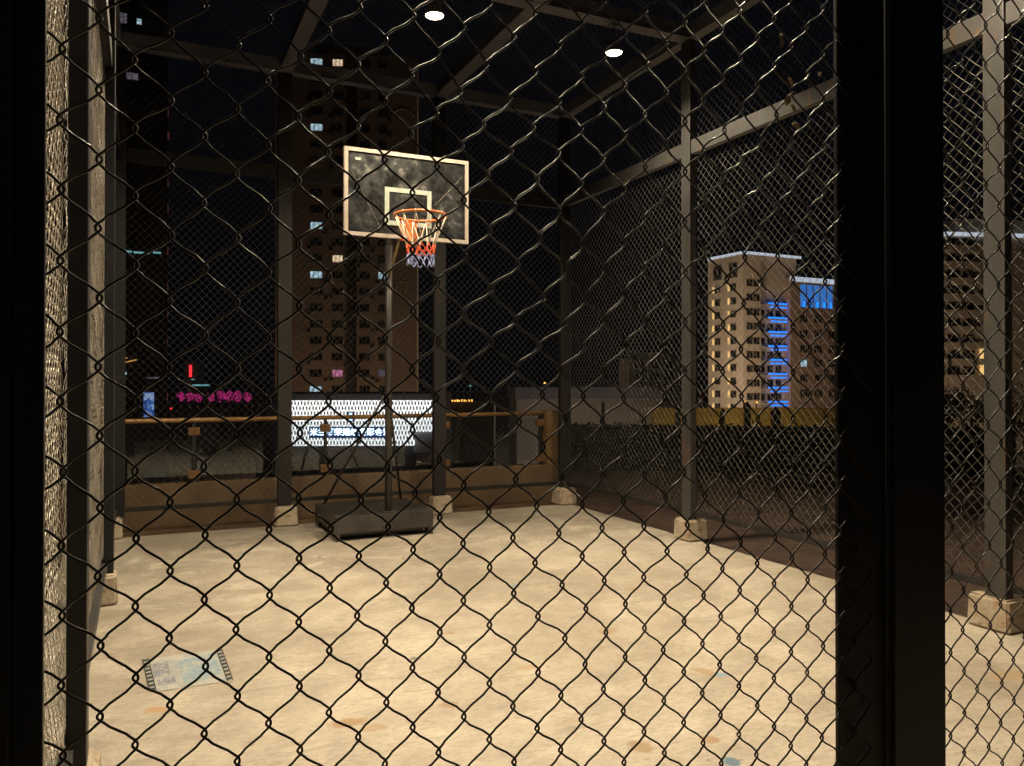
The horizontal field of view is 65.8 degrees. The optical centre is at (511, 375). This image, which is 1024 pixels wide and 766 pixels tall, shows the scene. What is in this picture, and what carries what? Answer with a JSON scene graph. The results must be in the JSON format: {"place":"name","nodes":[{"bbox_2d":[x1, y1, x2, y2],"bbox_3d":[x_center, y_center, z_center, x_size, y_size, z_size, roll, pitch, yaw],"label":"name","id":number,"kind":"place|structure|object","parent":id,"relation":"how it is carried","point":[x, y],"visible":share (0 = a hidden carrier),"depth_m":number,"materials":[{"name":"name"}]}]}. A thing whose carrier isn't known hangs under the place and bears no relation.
{"place":"outdoors","nodes":[
{"label":"outdoors","id":0,"kind":"place"},
{"bbox_2d":[45,0,168,481],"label":"dark tower","id":1,"kind":"structure","parent":0,"point":[143,378],"depth_m":110.51,"materials":[{"name":"black"}]},
{"bbox_2d":[120,12,126,24],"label":"window","id":2,"kind":"structure","parent":1,"relation":"in","point":[125,14],"depth_m":109.72,"materials":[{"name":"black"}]},
{"bbox_2d":[126,72,138,80],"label":"window","id":3,"kind":"structure","parent":1,"relation":"in","point":[129,75],"depth_m":110.18,"materials":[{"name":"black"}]},
{"bbox_2d":[185,361,201,405],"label":"distant tower","id":4,"kind":"structure","parent":0,"point":[192,370],"depth_m":420.02,"materials":[{"name":"black"}]},
{"bbox_2d":[191,379,221,407],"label":"hall","id":5,"kind":"structure","parent":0,"point":[201,387],"depth_m":399.96,"materials":[{"name":"black"}]},
{"bbox_2d":[275,44,417,392],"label":"apartment tower","id":6,"kind":"structure","parent":0,"point":[341,341],"depth_m":145.06,"materials":[{"name":"black"}]},
{"bbox_2d":[309,254,321,261],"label":"window","id":7,"kind":"structure","parent":6,"relation":"in","point":[318,257],"depth_m":144.44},
{"bbox_2d":[309,336,321,343],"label":"window","id":8,"kind":"structure","parent":6,"relation":"in","point":[311,340],"depth_m":144.33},
{"bbox_2d":[309,369,321,376],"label":"window","id":9,"kind":"structure","parent":6,"relation":"in","point":[316,374],"depth_m":144.30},
{"bbox_2d":[310,238,321,245],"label":"window","id":10,"kind":"structure","parent":6,"relation":"in","point":[315,242],"depth_m":144.47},
{"bbox_2d":[310,58,322,64],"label":"window","id":11,"kind":"structure","parent":6,"relation":"in","point":[313,61],"depth_m":144.69,"materials":[{"name":"blue"}]},
{"bbox_2d":[310,90,322,98],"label":"window","id":12,"kind":"structure","parent":6,"relation":"in","point":[312,93],"depth_m":144.65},
{"bbox_2d":[310,107,322,114],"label":"window","id":13,"kind":"structure","parent":6,"relation":"in","point":[314,112],"depth_m":144.63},
{"bbox_2d":[310,123,322,131],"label":"window","id":14,"kind":"structure","parent":6,"relation":"in","point":[317,127],"depth_m":144.62,"materials":[{"name":"blue"}]},
{"bbox_2d":[310,139,322,147],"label":"window","id":15,"kind":"structure","parent":6,"relation":"in","point":[313,145],"depth_m":144.58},
{"bbox_2d":[310,156,322,163],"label":"window","id":16,"kind":"structure","parent":6,"relation":"in","point":[313,159],"depth_m":144.55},
{"bbox_2d":[310,189,322,196],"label":"window","id":17,"kind":"structure","parent":6,"relation":"in","point":[320,191],"depth_m":144.55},
{"bbox_2d":[310,205,322,212],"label":"window","id":18,"kind":"structure","parent":6,"relation":"in","point":[320,208],"depth_m":144.51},
{"bbox_2d":[310,221,322,229],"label":"window","id":19,"kind":"structure","parent":6,"relation":"in","point":[314,223],"depth_m":144.47,"materials":[{"name":"blue"}]},
{"bbox_2d":[310,271,322,278],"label":"window","id":20,"kind":"structure","parent":6,"relation":"in","point":[320,273],"depth_m":144.44,"materials":[{"name":"blue"}]},
{"bbox_2d":[310,287,322,294],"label":"window","id":21,"kind":"structure","parent":6,"relation":"in","point":[318,292],"depth_m":144.40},
{"bbox_2d":[310,303,322,311],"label":"window","id":22,"kind":"structure","parent":6,"relation":"in","point":[315,306],"depth_m":144.40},
{"bbox_2d":[310,353,322,360],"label":"window","id":23,"kind":"structure","parent":6,"relation":"in","point":[318,357],"depth_m":144.33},
{"bbox_2d":[332,58,342,66],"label":"window","id":24,"kind":"structure","parent":6,"relation":"in","point":[334,61],"depth_m":145.08,"materials":[{"name":"beige"}]},
{"bbox_2d":[332,107,342,115],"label":"window","id":25,"kind":"structure","parent":6,"relation":"in","point":[340,112],"depth_m":145.00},
{"bbox_2d":[332,124,342,131],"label":"window","id":26,"kind":"structure","parent":6,"relation":"in","point":[340,128],"depth_m":145.00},
{"bbox_2d":[332,189,342,196],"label":"window","id":27,"kind":"structure","parent":6,"relation":"in","point":[339,193],"depth_m":144.93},
{"bbox_2d":[332,205,342,213],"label":"window","id":28,"kind":"structure","parent":6,"relation":"in","point":[340,208],"depth_m":144.90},
{"bbox_2d":[332,238,342,245],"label":"window","id":29,"kind":"structure","parent":6,"relation":"in","point":[336,240],"depth_m":144.86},
{"bbox_2d":[332,255,342,262],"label":"window","id":30,"kind":"structure","parent":6,"relation":"in","point":[337,258],"depth_m":144.83,"materials":[{"name":"beige"}]},
{"bbox_2d":[332,271,342,278],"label":"window","id":31,"kind":"structure","parent":6,"relation":"in","point":[340,276],"depth_m":144.83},
{"bbox_2d":[332,304,342,311],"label":"window","id":32,"kind":"structure","parent":6,"relation":"in","point":[335,307],"depth_m":144.76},
{"bbox_2d":[332,320,342,327],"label":"window","id":33,"kind":"structure","parent":6,"relation":"in","point":[336,322],"depth_m":144.76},
{"bbox_2d":[332,336,342,343],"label":"window","id":34,"kind":"structure","parent":6,"relation":"in","point":[336,340],"depth_m":144.76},
{"bbox_2d":[332,353,342,360],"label":"window","id":35,"kind":"structure","parent":6,"relation":"in","point":[339,357],"depth_m":144.72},
{"bbox_2d":[332,369,342,376],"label":"window","id":36,"kind":"structure","parent":6,"relation":"in","point":[340,371],"depth_m":144.69,"materials":[{"name":"pink"}]},
{"bbox_2d":[332,91,343,99],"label":"window","id":37,"kind":"structure","parent":6,"relation":"in","point":[340,93],"depth_m":145.04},
{"bbox_2d":[332,156,343,164],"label":"window","id":38,"kind":"structure","parent":6,"relation":"in","point":[336,159],"depth_m":145.00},
{"bbox_2d":[359,92,369,100],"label":"window","id":39,"kind":"structure","parent":6,"relation":"in","point":[364,97],"depth_m":145.57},
{"bbox_2d":[359,108,369,116],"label":"window","id":40,"kind":"structure","parent":6,"relation":"in","point":[364,111],"depth_m":145.54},
{"bbox_2d":[359,125,369,132],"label":"window","id":41,"kind":"structure","parent":6,"relation":"in","point":[361,130],"depth_m":145.54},
{"bbox_2d":[359,141,369,148],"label":"window","id":42,"kind":"structure","parent":6,"relation":"in","point":[367,145],"depth_m":145.50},
{"bbox_2d":[359,271,369,278],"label":"window","id":43,"kind":"structure","parent":6,"relation":"in","point":[361,275],"depth_m":145.32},
{"bbox_2d":[359,288,369,295],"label":"window","id":44,"kind":"structure","parent":6,"relation":"in","point":[367,290],"depth_m":145.32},
{"bbox_2d":[359,304,369,311],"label":"window","id":45,"kind":"structure","parent":6,"relation":"in","point":[365,309],"depth_m":145.29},
{"bbox_2d":[359,320,369,327],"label":"window","id":46,"kind":"structure","parent":6,"relation":"in","point":[363,322],"depth_m":145.25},
{"bbox_2d":[359,337,369,344],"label":"window","id":47,"kind":"structure","parent":6,"relation":"in","point":[361,339],"depth_m":145.25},
{"bbox_2d":[377,369,384,376],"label":"window","id":48,"kind":"structure","parent":6,"relation":"in","point":[380,372],"depth_m":145.50,"materials":[{"name":"glass"}]},
{"bbox_2d":[378,109,387,116],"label":"window","id":49,"kind":"structure","parent":6,"relation":"in","point":[382,113],"depth_m":145.89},
{"bbox_2d":[256,392,450,476],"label":"building","id":50,"kind":"structure","parent":0,"point":[308,453],"depth_m":45.52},
{"bbox_2d":[292,400,431,445],"bbox_3d":[-8.539,2.720,44.896,8.138,2.571,0.410,0,0,-2],"label":"illuminated sign","id":51,"kind":"object","parent":50,"relation":"attached to","point":[343,430],"visible":0.71,"depth_m":44.85,"materials":[{"name":"white"}]},
{"bbox_2d":[451,399,495,466],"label":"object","id":52,"kind":"structure","parent":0,"point":[482,456],"depth_m":89.95,"materials":[{"name":"black"}]},
{"bbox_2d":[45,467,1023,616],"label":"terrace","id":53,"kind":"structure","parent":0,"point":[808,557],"depth_m":9.79,"materials":[{"name":"concrete"}]},
{"bbox_2d":[45,501,556,552],"bbox_3d":[-4.345,1.715,8.136,11.060,0.076,0.436,0,0,-25],"label":"gutter strip","id":54,"kind":"object","parent":53,"relation":"on","point":[259,524],"visible":0.11,"depth_m":8.79,"materials":[{"name":"brown concrete"}]},
{"bbox_2d":[551,487,576,505],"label":"concrete block","id":55,"kind":"structure","parent":54,"relation":"on","point":[562,496],"depth_m":10.18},
{"bbox_2d":[114,45,570,517],"bbox_3d":[-1.681,-0.966,9.217,5.365,4.850,0.104,0,0,-25],"label":"chain link fence","id":56,"kind":"object","parent":55,"relation":"on","point":[283,175],"visible":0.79,"depth_m":8.81,"materials":[{"name":"metal"}]},
{"bbox_2d":[45,463,557,537],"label":"wall","id":57,"kind":"structure","parent":53,"relation":"on","point":[172,519],"depth_m":9.25,"materials":[{"name":"brown concrete"}]},
{"bbox_2d":[45,410,557,484],"bbox_3d":[-4.460,0.834,8.495,11.150,0.729,0.180,0,0,-25],"label":"glass railing","id":58,"kind":"object","parent":57,"relation":"on","point":[324,470],"visible":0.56,"depth_m":9.71,"materials":[{"name":"paint"}]},
{"bbox_2d":[44,505,1023,765],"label":"court slab","id":59,"kind":"structure","parent":53,"relation":"on","point":[136,711],"depth_m":4.66,"materials":[{"name":"concrete"}]},
{"bbox_2d":[45,748,100,765],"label":"concrete block","id":60,"kind":"structure","parent":59,"relation":"on","point":[94,757],"depth_m":2.93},
{"bbox_2d":[44,0,119,765],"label":"chain link fence","id":61,"kind":"object","parent":60,"relation":"on","point":[79,645],"visible":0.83,"depth_m":2.83,"materials":[{"name":"metal"}]},
{"bbox_2d":[89,568,117,606],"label":"concrete block","id":62,"kind":"structure","parent":59,"relation":"on","point":[109,597],"depth_m":5.62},
{"bbox_2d":[98,517,122,540],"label":"concrete block","id":63,"kind":"structure","parent":59,"relation":"on","point":[118,531],"depth_m":7.97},
{"bbox_2d":[142,649,232,691],"bbox_3d":[-1.802,1.626,4.375,0.441,0.003,0.557,0,0,-25],"label":"floor sticker","id":64,"kind":"object","parent":59,"relation":"on","point":[172,672],"visible":0.91,"depth_m":4.36,"materials":[{"name":"paper"}]},
{"bbox_2d":[272,504,297,526],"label":"concrete block","id":65,"kind":"structure","parent":59,"relation":"on","point":[290,518],"depth_m":8.68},
{"bbox_2d":[315,146,468,541],"bbox_3d":[-1.215,-0.201,7.897,1.200,3.711,2.394,0,0,-25],"label":"basketball hoop","id":66,"kind":"object","parent":59,"relation":"on","point":[384,189],"visible":0.89,"depth_m":7.50,"materials":[{"name":"black paint"}]},
{"bbox_2d":[427,495,452,514],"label":"concrete block","id":67,"kind":"structure","parent":59,"relation":"on","point":[438,503],"depth_m":9.45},
{"bbox_2d":[0,0,1023,765],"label":"chain link fence","id":68,"kind":"object","parent":59,"relation":"on","point":[888,270],"visible":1,"depth_m":1.42,"materials":[{"name":"metal"}]},
{"bbox_2d":[674,517,706,541],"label":"concrete block","id":69,"kind":"structure","parent":59,"relation":"on","point":[698,526],"depth_m":7.89,"materials":[{"name":"concrete"}]},
{"bbox_2d":[967,590,1023,634],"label":"concrete block","id":70,"kind":"structure","parent":59,"relation":"on","point":[988,606],"depth_m":5.04,"materials":[{"name":"concrete"}]},
{"bbox_2d":[565,0,1023,599],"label":"chain link fence","id":71,"kind":"object","parent":70,"relation":"on","point":[685,150],"visible":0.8,"depth_m":6.63,"materials":[{"name":"metal"}]},
{"bbox_2d":[116,0,759,118],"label":"roof frame","id":72,"kind":"object","parent":71,"relation":"on","point":[497,37],"visible":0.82,"depth_m":8.34,"materials":[{"name":"metal"}]},
{"bbox_2d":[425,0,443,20],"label":"ceiling lamp","id":73,"kind":"object","parent":72,"relation":"hanging from","point":[434,11],"visible":0.98,"depth_m":6.79,"materials":[{"name":"metal"}]},
{"bbox_2d":[606,22,622,56],"bbox_3d":[0.979,-3.229,7.608,0.168,0.282,0.168,0,0,-25],"label":"ceiling lamp","id":74,"kind":"object","parent":72,"relation":"hanging from","point":[615,50],"visible":0.87,"depth_m":7.58,"materials":[{"name":"metal"}]},
{"bbox_2d":[571,419,983,477],"bbox_3d":[4.471,1.306,14.128,7.772,0.987,1.003,0,0,10],"label":"hedge","id":75,"kind":"object","parent":53,"relation":"on","point":[949,457],"visible":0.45,"depth_m":13.98,"materials":[{"name":"green plant"}]},
{"bbox_2d":[51,390,1023,486],"bbox_3d":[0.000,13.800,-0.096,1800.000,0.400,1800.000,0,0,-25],"label":"ground","id":76,"kind":"structure","parent":0,"point":[212,435],"depth_m":179.85,"materials":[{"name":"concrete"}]},
{"bbox_2d":[176,392,185,417],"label":"lit tree","id":77,"kind":"object","parent":76,"relation":"on","point":[182,395],"visible":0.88,"depth_m":290.75,"materials":[{"name":"pink plant"}]},
{"bbox_2d":[186,392,193,415],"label":"lit tree","id":78,"kind":"object","parent":76,"relation":"on","point":[189,395],"visible":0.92,"depth_m":296.51,"materials":[{"name":"pink plant"}]},
{"bbox_2d":[216,390,225,415],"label":"lit tree","id":79,"kind":"object","parent":76,"relation":"on","point":[221,393],"visible":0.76,"depth_m":289.52,"materials":[{"name":"pink plant"}]},
{"bbox_2d":[225,390,233,416],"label":"lit tree","id":80,"kind":"object","parent":76,"relation":"on","point":[228,395],"visible":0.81,"depth_m":294.46,"materials":[{"name":"pink plant"}]},
{"bbox_2d":[233,390,242,415],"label":"lit tree","id":81,"kind":"object","parent":76,"relation":"on","point":[237,394],"visible":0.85,"depth_m":305.36,"materials":[{"name":"pink plant"}]},
{"bbox_2d":[243,392,251,414],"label":"lit tree","id":82,"kind":"object","parent":76,"relation":"on","point":[247,395],"visible":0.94,"depth_m":308.76,"materials":[{"name":"pink plant"}]},
{"bbox_2d":[743,401,750,425],"bbox_3d":[13.365,7.693,44.947,0.404,12.441,0.404,0,0,0],"label":"gate post","id":83,"kind":"object","parent":76,"relation":"on","point":[746,411],"visible":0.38,"depth_m":44.82,"materials":[{"name":"metal"}]},
{"bbox_2d":[770,406,781,425],"bbox_3d":[14.982,7.828,44.946,0.539,12.172,0.539,0,0,0],"label":"tree","id":84,"kind":"object","parent":76,"relation":"on","point":[775,416],"visible":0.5,"depth_m":44.77,"materials":[{"name":"plant"}]},
{"bbox_2d":[944,382,966,426],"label":"tree","id":85,"kind":"object","parent":76,"relation":"on","point":[947,420],"visible":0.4,"depth_m":99.28,"materials":[{"name":"black plant"}]},
{"bbox_2d":[944,387,983,427],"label":"tree","id":86,"kind":"object","parent":76,"relation":"on","point":[972,419],"visible":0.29,"depth_m":103.92,"materials":[{"name":"black plant"}]},
{"bbox_2d":[971,383,1023,465],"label":"tree","id":87,"kind":"object","parent":76,"relation":"on","point":[1020,426],"visible":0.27,"depth_m":99.80,"materials":[{"name":"black plant"}]},
{"bbox_2d":[508,386,664,464],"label":"long hall","id":88,"kind":"structure","parent":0,"point":[580,410],"depth_m":62.09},
{"bbox_2d":[167,0,1023,393],"label":"sky","id":89,"kind":"structure","parent":0,"point":[241,336],"materials":[{"name":"black"}]},
{"bbox_2d":[619,353,678,407],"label":"dim block","id":90,"kind":"structure","parent":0,"point":[633,371],"depth_m":94.99,"materials":[{"name":"concrete"}]},
{"bbox_2d":[634,359,644,368],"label":"window","id":91,"kind":"structure","parent":90,"relation":"in","point":[636,366],"depth_m":94.96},
{"bbox_2d":[634,371,644,379],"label":"window","id":92,"kind":"structure","parent":90,"relation":"in","point":[635,372],"depth_m":94.96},
{"bbox_2d":[649,359,659,368],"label":"window","id":93,"kind":"structure","parent":90,"relation":"in","point":[657,360],"depth_m":94.96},
{"bbox_2d":[649,371,659,379],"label":"window","id":94,"kind":"structure","parent":90,"relation":"in","point":[657,376],"depth_m":94.96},
{"bbox_2d":[664,359,674,368],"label":"window","id":95,"kind":"structure","parent":90,"relation":"in","point":[670,365],"depth_m":94.96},
{"bbox_2d":[664,371,674,379],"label":"window","id":96,"kind":"structure","parent":90,"relation":"in","point":[672,376],"depth_m":94.96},
{"bbox_2d":[664,382,674,390],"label":"window","id":97,"kind":"structure","parent":90,"relation":"in","point":[666,383],"depth_m":94.93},
{"bbox_2d":[675,406,680,424],"bbox_3d":[9.431,7.828,44.947,0.337,12.172,0.337,0,0,0],"label":"gate post","id":98,"kind":"object","parent":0,"point":[678,420],"visible":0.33,"depth_m":44.85,"materials":[{"name":"metal"}]},
{"bbox_2d":[649,408,834,426],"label":"boundary wall","id":99,"kind":"structure","parent":0,"point":[701,411],"depth_m":47.98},
{"bbox_2d":[707,251,834,407],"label":"office building","id":100,"kind":"structure","parent":0,"point":[806,331],"depth_m":188.32,"materials":[{"name":"beige"}]},
{"bbox_2d":[713,265,721,280],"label":"window","id":101,"kind":"structure","parent":100,"relation":"in","point":[717,277],"depth_m":190.05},
{"bbox_2d":[729,262,737,277],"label":"window","id":102,"kind":"structure","parent":100,"relation":"in","point":[734,264],"depth_m":184.92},
{"bbox_2d":[944,219,1023,451],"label":"balcony block","id":103,"kind":"structure","parent":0,"point":[965,326],"depth_m":150.28,"materials":[{"name":"black"}]},
{"bbox_2d":[947,237,959,244],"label":"window","id":104,"kind":"structure","parent":103,"relation":"in","point":[954,239],"depth_m":150.05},
{"bbox_2d":[947,253,959,260],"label":"window","id":105,"kind":"structure","parent":103,"relation":"in","point":[949,258],"depth_m":149.97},
{"bbox_2d":[947,269,959,276],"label":"window","id":106,"kind":"structure","parent":103,"relation":"in","point":[949,271],"depth_m":149.97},
{"bbox_2d":[947,285,959,293],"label":"window","id":107,"kind":"structure","parent":103,"relation":"in","point":[957,288],"depth_m":149.94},
{"bbox_2d":[947,302,959,309],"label":"window","id":108,"kind":"structure","parent":103,"relation":"in","point":[949,307],"depth_m":149.94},
{"bbox_2d":[947,318,959,325],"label":"window","id":109,"kind":"structure","parent":103,"relation":"in","point":[957,320],"depth_m":149.97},
{"bbox_2d":[947,334,959,341],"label":"window","id":110,"kind":"structure","parent":103,"relation":"in","point":[953,338],"depth_m":149.86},
{"bbox_2d":[947,350,959,358],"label":"window","id":111,"kind":"structure","parent":103,"relation":"in","point":[952,352],"depth_m":149.85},
{"bbox_2d":[947,366,959,374],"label":"window","id":112,"kind":"structure","parent":103,"relation":"in","point":[949,371],"depth_m":149.83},
{"bbox_2d":[962,238,974,244],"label":"window","id":113,"kind":"structure","parent":103,"relation":"in","point":[969,242],"depth_m":150.41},
{"bbox_2d":[962,254,974,261],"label":"window","id":114,"kind":"structure","parent":103,"relation":"in","point":[971,257],"depth_m":150.45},
{"bbox_2d":[962,270,974,277],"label":"window","id":115,"kind":"structure","parent":103,"relation":"in","point":[964,274],"depth_m":150.41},
{"bbox_2d":[962,286,974,293],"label":"window","id":116,"kind":"structure","parent":103,"relation":"in","point":[964,288],"depth_m":150.32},
{"bbox_2d":[962,302,974,309],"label":"window","id":117,"kind":"structure","parent":103,"relation":"in","point":[970,306],"depth_m":150.38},
{"bbox_2d":[962,318,974,325],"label":"window","id":118,"kind":"structure","parent":103,"relation":"in","point":[969,320],"depth_m":150.30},
{"bbox_2d":[962,334,974,341],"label":"window","id":119,"kind":"structure","parent":103,"relation":"in","point":[969,336],"depth_m":150.30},
{"bbox_2d":[962,350,974,358],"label":"window","id":120,"kind":"structure","parent":103,"relation":"in","point":[964,353],"depth_m":150.30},
{"bbox_2d":[962,366,974,374],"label":"window","id":121,"kind":"structure","parent":103,"relation":"in","point":[970,368],"depth_m":150.23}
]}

